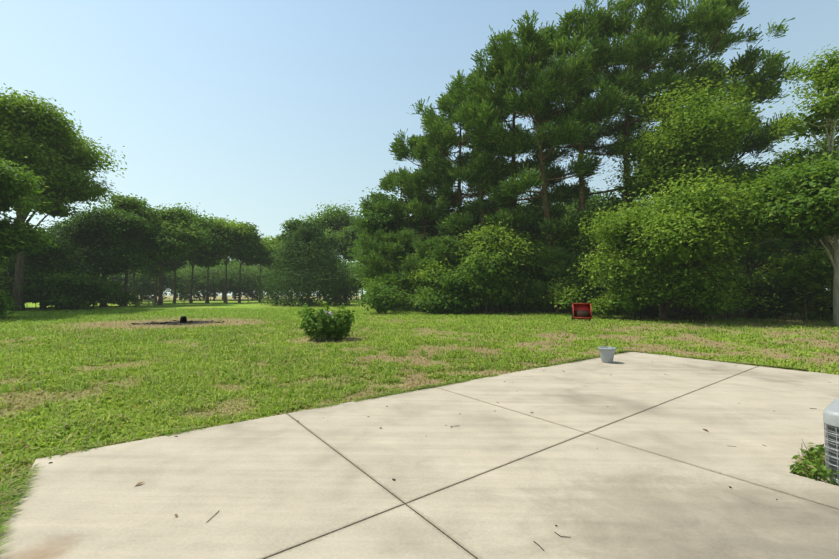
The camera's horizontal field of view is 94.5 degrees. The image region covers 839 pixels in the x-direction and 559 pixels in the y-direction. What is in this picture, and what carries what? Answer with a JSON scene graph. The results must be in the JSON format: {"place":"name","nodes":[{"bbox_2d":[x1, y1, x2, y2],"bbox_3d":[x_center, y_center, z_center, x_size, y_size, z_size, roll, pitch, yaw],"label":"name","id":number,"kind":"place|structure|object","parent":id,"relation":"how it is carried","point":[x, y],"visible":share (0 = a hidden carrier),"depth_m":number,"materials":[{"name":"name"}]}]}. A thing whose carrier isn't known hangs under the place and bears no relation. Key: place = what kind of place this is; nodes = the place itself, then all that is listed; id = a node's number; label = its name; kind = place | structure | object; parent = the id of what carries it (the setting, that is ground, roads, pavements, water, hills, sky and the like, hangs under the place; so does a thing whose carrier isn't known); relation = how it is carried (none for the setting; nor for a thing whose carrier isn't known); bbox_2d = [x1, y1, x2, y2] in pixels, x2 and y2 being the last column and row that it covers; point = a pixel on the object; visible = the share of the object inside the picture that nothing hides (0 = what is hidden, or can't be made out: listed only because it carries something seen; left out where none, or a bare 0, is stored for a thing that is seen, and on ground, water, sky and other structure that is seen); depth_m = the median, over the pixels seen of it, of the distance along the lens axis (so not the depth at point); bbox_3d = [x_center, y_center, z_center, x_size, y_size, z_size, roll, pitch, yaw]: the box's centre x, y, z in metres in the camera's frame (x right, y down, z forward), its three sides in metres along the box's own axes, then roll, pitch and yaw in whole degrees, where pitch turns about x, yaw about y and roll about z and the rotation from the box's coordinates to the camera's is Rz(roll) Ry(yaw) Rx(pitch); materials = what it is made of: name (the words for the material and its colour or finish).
{"place":"outdoors","nodes":[
{"label":"outdoors","id":0,"kind":"place"},
{"bbox_2d":[0,295,838,501],"bbox_3d":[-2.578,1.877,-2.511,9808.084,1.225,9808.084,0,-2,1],"label":"lawn","id":1,"kind":"structure","parent":0,"point":[201,304],"depth_m":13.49,"materials":[{"name":"green plant"}]},
{"bbox_2d":[0,155,68,317],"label":"tree","id":2,"kind":"object","parent":1,"relation":"on","point":[16,237],"visible":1,"depth_m":27.29,"materials":[{"name":"green plant"}]},
{"bbox_2d":[0,230,112,307],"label":"tree","id":3,"kind":"object","parent":1,"relation":"on","point":[57,259],"visible":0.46,"depth_m":39.69,"materials":[{"name":"green plant"}]},
{"bbox_2d":[0,83,126,310],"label":"tree","id":4,"kind":"object","parent":1,"relation":"on","point":[62,157],"visible":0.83,"depth_m":35.38,"materials":[{"name":"green plant"}]},
{"bbox_2d":[0,265,127,309],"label":"thicket","id":5,"kind":"object","parent":1,"relation":"on","point":[70,291],"visible":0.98,"depth_m":37.26,"materials":[{"name":"green plant"}]},
{"bbox_2d":[37,202,158,306],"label":"dark tree","id":6,"kind":"object","parent":1,"relation":"on","point":[102,236],"visible":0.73,"depth_m":44.65,"materials":[{"name":"green plant"}]},
{"bbox_2d":[97,266,138,281],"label":"tree","id":7,"kind":"object","parent":1,"relation":"on","point":[115,274],"depth_m":65.49,"materials":[{"name":"green plant"}]},
{"bbox_2d":[93,273,148,288],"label":"tree row","id":8,"kind":"object","parent":1,"relation":"on","point":[120,279],"depth_m":77.03,"materials":[{"name":"green plant"}]},
{"bbox_2d":[100,191,169,305],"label":"tall tree","id":9,"kind":"object","parent":1,"relation":"on","point":[135,205],"visible":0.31,"depth_m":48.85,"materials":[{"name":"green plant"}]},
{"bbox_2d":[35,296,248,303],"bbox_3d":[-48.645,3.053,57.160,44.574,1.367,0.122,0,-2,-9],"label":"pasture fence","id":10,"kind":"object","parent":1,"relation":"on","point":[184,300],"visible":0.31,"depth_m":59.53,"materials":[{"name":"brown wood"}]},
{"bbox_2d":[134,295,157,306],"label":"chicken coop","id":11,"kind":"structure","parent":1,"relation":"on","point":[144,297],"depth_m":46.90,"materials":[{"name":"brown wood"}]},
{"bbox_2d":[130,258,174,303],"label":"tree","id":12,"kind":"object","parent":1,"relation":"on","point":[148,262],"visible":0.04,"depth_m":58.45,"materials":[{"name":"green plant"}]},
{"bbox_2d":[114,267,194,297],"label":"tree row","id":13,"kind":"object","parent":1,"relation":"on","point":[167,280],"visible":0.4,"depth_m":79.94,"materials":[{"name":"green plant"}]},
{"bbox_2d":[134,260,189,302],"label":"tree","id":14,"kind":"object","parent":1,"relation":"on","point":[153,272],"visible":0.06,"depth_m":63.62,"materials":[{"name":"green plant"}]},
{"bbox_2d":[135,202,216,304],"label":"tall tree","id":15,"kind":"object","parent":1,"relation":"on","point":[185,239],"visible":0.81,"depth_m":51.98,"materials":[{"name":"green plant"}]},
{"bbox_2d":[170,257,183,302],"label":"tree","id":16,"kind":"object","parent":1,"relation":"on","point":[174,295],"depth_m":64.33,"materials":[{"name":"brown plant"}]},
{"bbox_2d":[131,316,223,324],"bbox_3d":[-13.657,2.344,22.646,4.461,0.417,3.374,0,-2,1],"label":"fire pit","id":17,"kind":"object","parent":1,"relation":"on","point":[183,319],"visible":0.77,"depth_m":22.47,"materials":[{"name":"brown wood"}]},
{"bbox_2d":[181,256,196,302],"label":"tree","id":18,"kind":"object","parent":1,"relation":"on","point":[191,291],"depth_m":66.41,"materials":[{"name":"brown plant"}]},
{"bbox_2d":[173,202,240,302],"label":"tree","id":19,"kind":"object","parent":1,"relation":"on","point":[204,256],"visible":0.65,"depth_m":62.85,"materials":[{"name":"green plant"}]},
{"bbox_2d":[178,259,253,300],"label":"tree row","id":20,"kind":"object","parent":1,"relation":"on","point":[200,271],"visible":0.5,"depth_m":87.64,"materials":[{"name":"green plant"}]},
{"bbox_2d":[2,256,438,299],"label":"wood","id":21,"kind":"object","parent":1,"relation":"on","point":[231,262],"visible":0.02,"depth_m":108.28,"materials":[{"name":"green plant"}]},
{"bbox_2d":[101,273,360,300],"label":"thicket","id":22,"kind":"object","parent":1,"relation":"on","point":[143,289],"visible":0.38,"depth_m":86.44,"materials":[{"name":"green plant"}]},
{"bbox_2d":[207,216,269,302],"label":"tree","id":23,"kind":"object","parent":1,"relation":"on","point":[232,227],"visible":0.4,"depth_m":65.65,"materials":[{"name":"green plant"}]},
{"bbox_2d":[204,261,278,299],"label":"tree row","id":24,"kind":"object","parent":1,"relation":"on","point":[246,272],"visible":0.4,"depth_m":90.87,"materials":[{"name":"green plant"}]},
{"bbox_2d":[230,222,269,302],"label":"tree","id":25,"kind":"object","parent":1,"relation":"on","point":[251,241],"visible":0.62,"depth_m":67.25,"materials":[{"name":"green plant"}]},
{"bbox_2d":[228,233,281,301],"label":"tree","id":26,"kind":"object","parent":1,"relation":"on","point":[258,259],"visible":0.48,"depth_m":71.08,"materials":[{"name":"green plant"}]},
{"bbox_2d":[260,235,281,299],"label":"tree","id":27,"kind":"object","parent":1,"relation":"on","point":[269,240],"visible":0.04,"depth_m":79.61,"materials":[{"name":"green plant"}]},
{"bbox_2d":[268,217,308,302],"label":"tree","id":28,"kind":"object","parent":1,"relation":"on","point":[294,225],"visible":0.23,"depth_m":67.24,"materials":[{"name":"green plant"}]},
{"bbox_2d":[251,267,329,290],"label":"tree row","id":29,"kind":"object","parent":1,"relation":"on","point":[281,275],"visible":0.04,"depth_m":91.77,"materials":[{"name":"green plant"}]},
{"bbox_2d":[253,221,358,306],"bbox_3d":[-15.793,-1.465,53.497,14.586,13.110,13.713,0,-2,1],"label":"bush","id":30,"kind":"object","parent":1,"relation":"on","point":[299,256],"visible":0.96,"depth_m":51.43,"materials":[{"name":"green plant"}]},
{"bbox_2d":[274,242,341,273],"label":"tree","id":31,"kind":"object","parent":1,"relation":"on","point":[303,266],"visible":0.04,"depth_m":65.84,"materials":[{"name":"green plant"}]},
{"bbox_2d":[298,301,357,341],"bbox_3d":[-3.333,1.514,14.085,2.126,1.523,2.214,0,-2,1],"label":"bush","id":32,"kind":"object","parent":1,"relation":"on","point":[325,324],"visible":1,"depth_m":13.61,"materials":[{"name":"green plant"}]},
{"bbox_2d":[299,200,358,289],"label":"tree","id":33,"kind":"object","parent":1,"relation":"on","point":[338,217],"visible":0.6,"depth_m":78.38,"materials":[{"name":"green plant"}]},
{"bbox_2d":[330,259,358,299],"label":"tree row","id":34,"kind":"object","parent":1,"relation":"on","point":[348,269],"visible":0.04,"depth_m":94.49,"materials":[{"name":"green plant"}]},
{"bbox_2d":[321,222,369,301],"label":"tree","id":35,"kind":"object","parent":1,"relation":"on","point":[341,240],"visible":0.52,"depth_m":67.89,"materials":[{"name":"green plant"}]},
{"bbox_2d":[335,215,364,300],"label":"tree","id":36,"kind":"object","parent":1,"relation":"on","point":[345,231],"depth_m":80.55,"materials":[{"name":"green plant"}]},
{"bbox_2d":[344,259,378,303],"bbox_3d":[-7.161,0.056,61.740,11.709,8.149,13.948,0,-2,1],"label":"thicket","id":37,"kind":"object","parent":1,"relation":"on","point":[359,283],"visible":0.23,"depth_m":59.06,"materials":[{"name":"green plant"}]},
{"bbox_2d":[336,231,420,305],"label":"tree","id":38,"kind":"object","parent":1,"relation":"on","point":[354,251],"visible":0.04,"depth_m":49.59,"materials":[{"name":"green plant"}]},
{"bbox_2d":[354,224,423,309],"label":"young pine","id":39,"kind":"object","parent":1,"relation":"on","point":[400,242],"visible":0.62,"depth_m":38.16,"materials":[{"name":"green plant"}]},
{"bbox_2d":[360,256,418,309],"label":"tree","id":40,"kind":"object","parent":1,"relation":"on","point":[383,266],"visible":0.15,"depth_m":38.28,"materials":[{"name":"green plant"}]},
{"bbox_2d":[352,166,433,307],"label":"pine","id":41,"kind":"object","parent":1,"relation":"on","point":[385,184],"visible":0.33,"depth_m":43.31,"materials":[{"name":"green plant"}]},
{"bbox_2d":[0,350,808,553],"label":"lawn edge fringe","id":42,"kind":"object","parent":1,"relation":"on","point":[9,494],"visible":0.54,"depth_m":3.76,"materials":[{"name":"green plant"}]},
{"bbox_2d":[0,351,838,558],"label":"patio slab","id":43,"kind":"structure","parent":1,"relation":"on","point":[265,487],"depth_m":3.27,"materials":[{"name":"concrete"}]},
{"bbox_2d":[49,358,814,548],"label":"slab litter","id":44,"kind":"object","parent":43,"relation":"on","point":[176,515],"visible":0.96,"depth_m":3.19,"materials":[{"name":"brown plant"}]},
{"bbox_2d":[264,367,838,558],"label":"concrete joint","id":45,"kind":"object","parent":43,"relation":"on","point":[457,483],"visible":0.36,"depth_m":3.12,"materials":[{"name":"grey concrete"}]},
{"bbox_2d":[598,334,616,362],"bbox_3d":[4.318,1.575,8.937,0.394,0.664,0.394,0,-2,1],"label":"planter pot","id":46,"kind":"object","parent":43,"relation":"on","point":[607,354],"visible":1,"depth_m":8.82,"materials":[{"name":"plastic"}]},
{"bbox_2d":[381,128,467,307],"bbox_3d":[0.328,-6.298,43.036,10.112,19.651,9.824,-2,-3,35],"label":"pine","id":47,"kind":"object","parent":1,"relation":"on","point":[404,151],"visible":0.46,"depth_m":40.88,"materials":[{"name":"green plant"}]},
{"bbox_2d":[399,234,474,311],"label":"young pine","id":48,"kind":"object","parent":1,"relation":"on","point":[446,243],"visible":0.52,"depth_m":35.36,"materials":[{"name":"green plant"}]},
{"bbox_2d":[408,223,479,289],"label":"tree","id":49,"kind":"object","parent":1,"relation":"on","point":[441,233],"depth_m":48.12,"materials":[{"name":"green plant"}]},
{"bbox_2d":[399,237,491,310],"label":"tree","id":50,"kind":"object","parent":1,"relation":"on","point":[457,250],"visible":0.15,"depth_m":35.40,"materials":[{"name":"green plant"}]},
{"bbox_2d":[387,82,511,309],"bbox_3d":[3.325,-8.410,40.884,13.752,23.584,12.679,0,-2,1],"label":"pine","id":51,"kind":"object","parent":1,"relation":"on","point":[467,176],"visible":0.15,"depth_m":38.66,"materials":[{"name":"green plant"}]},
{"bbox_2d":[409,68,538,310],"bbox_3d":[5.434,-8.370,38.858,11.247,23.449,11.829,-2,-3,38],"label":"pine","id":52,"kind":"object","parent":1,"relation":"on","point":[456,112],"visible":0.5,"depth_m":36.81,"materials":[{"name":"green plant"}]},
{"bbox_2d":[118,276,830,298],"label":"wood","id":53,"kind":"object","parent":1,"relation":"on","point":[314,291],"depth_m":182.89,"materials":[{"name":"green plant"}]},
{"bbox_2d":[449,216,550,312],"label":"tree","id":54,"kind":"object","parent":1,"relation":"on","point":[502,242],"visible":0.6,"depth_m":32.51,"materials":[{"name":"green plant"}]},
{"bbox_2d":[453,193,563,305],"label":"tree","id":55,"kind":"object","parent":1,"relation":"on","point":[506,208],"depth_m":48.51,"materials":[{"name":"green plant"}]},
{"bbox_2d":[451,48,593,311],"bbox_3d":[9.810,-9.372,36.456,13.314,25.216,12.701,0,-2,1],"label":"pine","id":56,"kind":"object","parent":1,"relation":"on","point":[507,144],"visible":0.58,"depth_m":33.96,"materials":[{"name":"green plant"}]},
{"bbox_2d":[496,233,580,311],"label":"tree","id":57,"kind":"object","parent":1,"relation":"on","point":[523,306],"visible":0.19,"depth_m":33.94,"materials":[{"name":"green plant"}]},
{"bbox_2d":[464,10,617,312],"bbox_3d":[10.943,-9.448,34.027,13.567,25.182,11.530,0,-2,1],"label":"pine","id":58,"kind":"object","parent":1,"relation":"on","point":[540,40],"visible":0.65,"depth_m":32.18,"materials":[{"name":"green plant"}]},
{"bbox_2d":[521,191,596,225],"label":"tree","id":59,"kind":"object","parent":1,"relation":"on","point":[568,206],"visible":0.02,"depth_m":50.60,"materials":[{"name":"green plant"}]},
{"bbox_2d":[523,242,596,312],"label":"young pine","id":60,"kind":"object","parent":1,"relation":"on","point":[556,254],"visible":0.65,"depth_m":31.29,"materials":[{"name":"green plant"}]},
{"bbox_2d":[572,303,591,319],"bbox_3d":[10.097,2.026,24.161,1.080,1.098,0.801,-1,-2,13],"label":"crate","id":61,"kind":"object","parent":1,"relation":"on","point":[582,311],"visible":0.88,"depth_m":24.10,"materials":[{"name":"paint"}]},
{"bbox_2d":[537,208,629,312],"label":"tree","id":62,"kind":"object","parent":1,"relation":"on","point":[577,242],"visible":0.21,"depth_m":32.08,"materials":[{"name":"green plant"}]},
{"bbox_2d":[337,140,835,313],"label":"trees","id":63,"kind":"object","parent":1,"relation":"on","point":[374,221],"visible":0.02,"depth_m":40.62,"materials":[{"name":"green plant"}]},
{"bbox_2d":[351,245,832,321],"bbox_3d":[11.979,0.027,29.433,37.090,6.558,12.064,-1,-2,22],"label":"thicket","id":64,"kind":"object","parent":1,"relation":"on","point":[813,297],"visible":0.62,"depth_m":30.45,"materials":[{"name":"green plant"}]},
{"bbox_2d":[527,0,658,248],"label":"pine","id":65,"kind":"object","parent":1,"relation":"on","point":[612,102],"visible":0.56,"depth_m":32.51,"materials":[{"name":"green plant"}]},
{"bbox_2d":[552,184,649,214],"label":"tree","id":66,"kind":"object","parent":1,"relation":"on","point":[599,199],"visible":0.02,"depth_m":48.07,"materials":[{"name":"green plant"}]},
{"bbox_2d":[553,0,723,311],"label":"pine","id":67,"kind":"object","parent":1,"relation":"on","point":[677,36],"visible":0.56,"depth_m":32.91,"materials":[{"name":"green plant"}]},
{"bbox_2d":[588,250,725,312],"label":"young pine","id":68,"kind":"object","parent":1,"relation":"on","point":[603,283],"depth_m":29.27,"materials":[{"name":"green plant"}]},
{"bbox_2d":[567,164,787,321],"bbox_3d":[15.565,-1.756,24.721,10.954,9.098,11.982,0,-2,1],"label":"bushy tree","id":69,"kind":"object","parent":1,"relation":"on","point":[651,248],"visible":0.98,"depth_m":22.52,"materials":[{"name":"green plant"}]},
{"bbox_2d":[590,61,780,315],"bbox_3d":[20.226,-6.129,29.740,11.303,18.192,12.766,0,-2,1],"label":"tall tree","id":70,"kind":"object","parent":1,"relation":"on","point":[700,123],"visible":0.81,"depth_m":27.71,"materials":[{"name":"green plant"}]},
{"bbox_2d":[608,0,794,311],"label":"pine","id":71,"kind":"object","parent":1,"relation":"on","point":[715,21],"visible":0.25,"depth_m":31.53,"materials":[{"name":"green plant"}]},
{"bbox_2d":[658,39,838,311],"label":"pine","id":72,"kind":"object","parent":1,"relation":"on","point":[762,140],"visible":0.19,"depth_m":32.00,"materials":[{"name":"green plant"}]},
{"bbox_2d":[705,157,810,316],"bbox_3d":[26.085,-3.427,29.652,10.689,12.696,10.730,0,-2,1],"label":"tree","id":73,"kind":"object","parent":1,"relation":"on","point":[748,186],"visible":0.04,"depth_m":28.68,"materials":[{"name":"green plant"}]},
{"bbox_2d":[724,147,838,326],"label":"tree","id":74,"kind":"object","parent":1,"relation":"on","point":[807,208],"visible":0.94,"depth_m":19.50,"materials":[{"name":"green plant"}]},
{"bbox_2d":[759,44,838,320],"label":"birch tree","id":75,"kind":"object","parent":1,"relation":"on","point":[826,80],"visible":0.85,"depth_m":24.04,"materials":[{"name":"green plant"}]},
{"bbox_2d":[789,440,838,485],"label":"plant","id":76,"kind":"object","parent":1,"relation":"on","point":[814,465],"visible":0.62,"depth_m":3.42,"materials":[{"name":"green plant"}]},
{"bbox_3d":[3.960,1.752,3.229,0.860,0.060,0.860,2,-3,-37],"label":"air conditioner pad","id":77,"kind":"object","parent":1,"relation":"on","visible":0},
{"bbox_2d":[823,399,838,484],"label":"ac condenser","id":78,"kind":"object","parent":77,"relation":"on","point":[831,420],"visible":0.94,"depth_m":3.30,"materials":[{"name":"paint"}]},
{"bbox_2d":[0,0,838,294],"label":"sky","id":79,"kind":"structure","parent":0,"point":[261,113],"materials":[{"name":"blue"}]}
]}

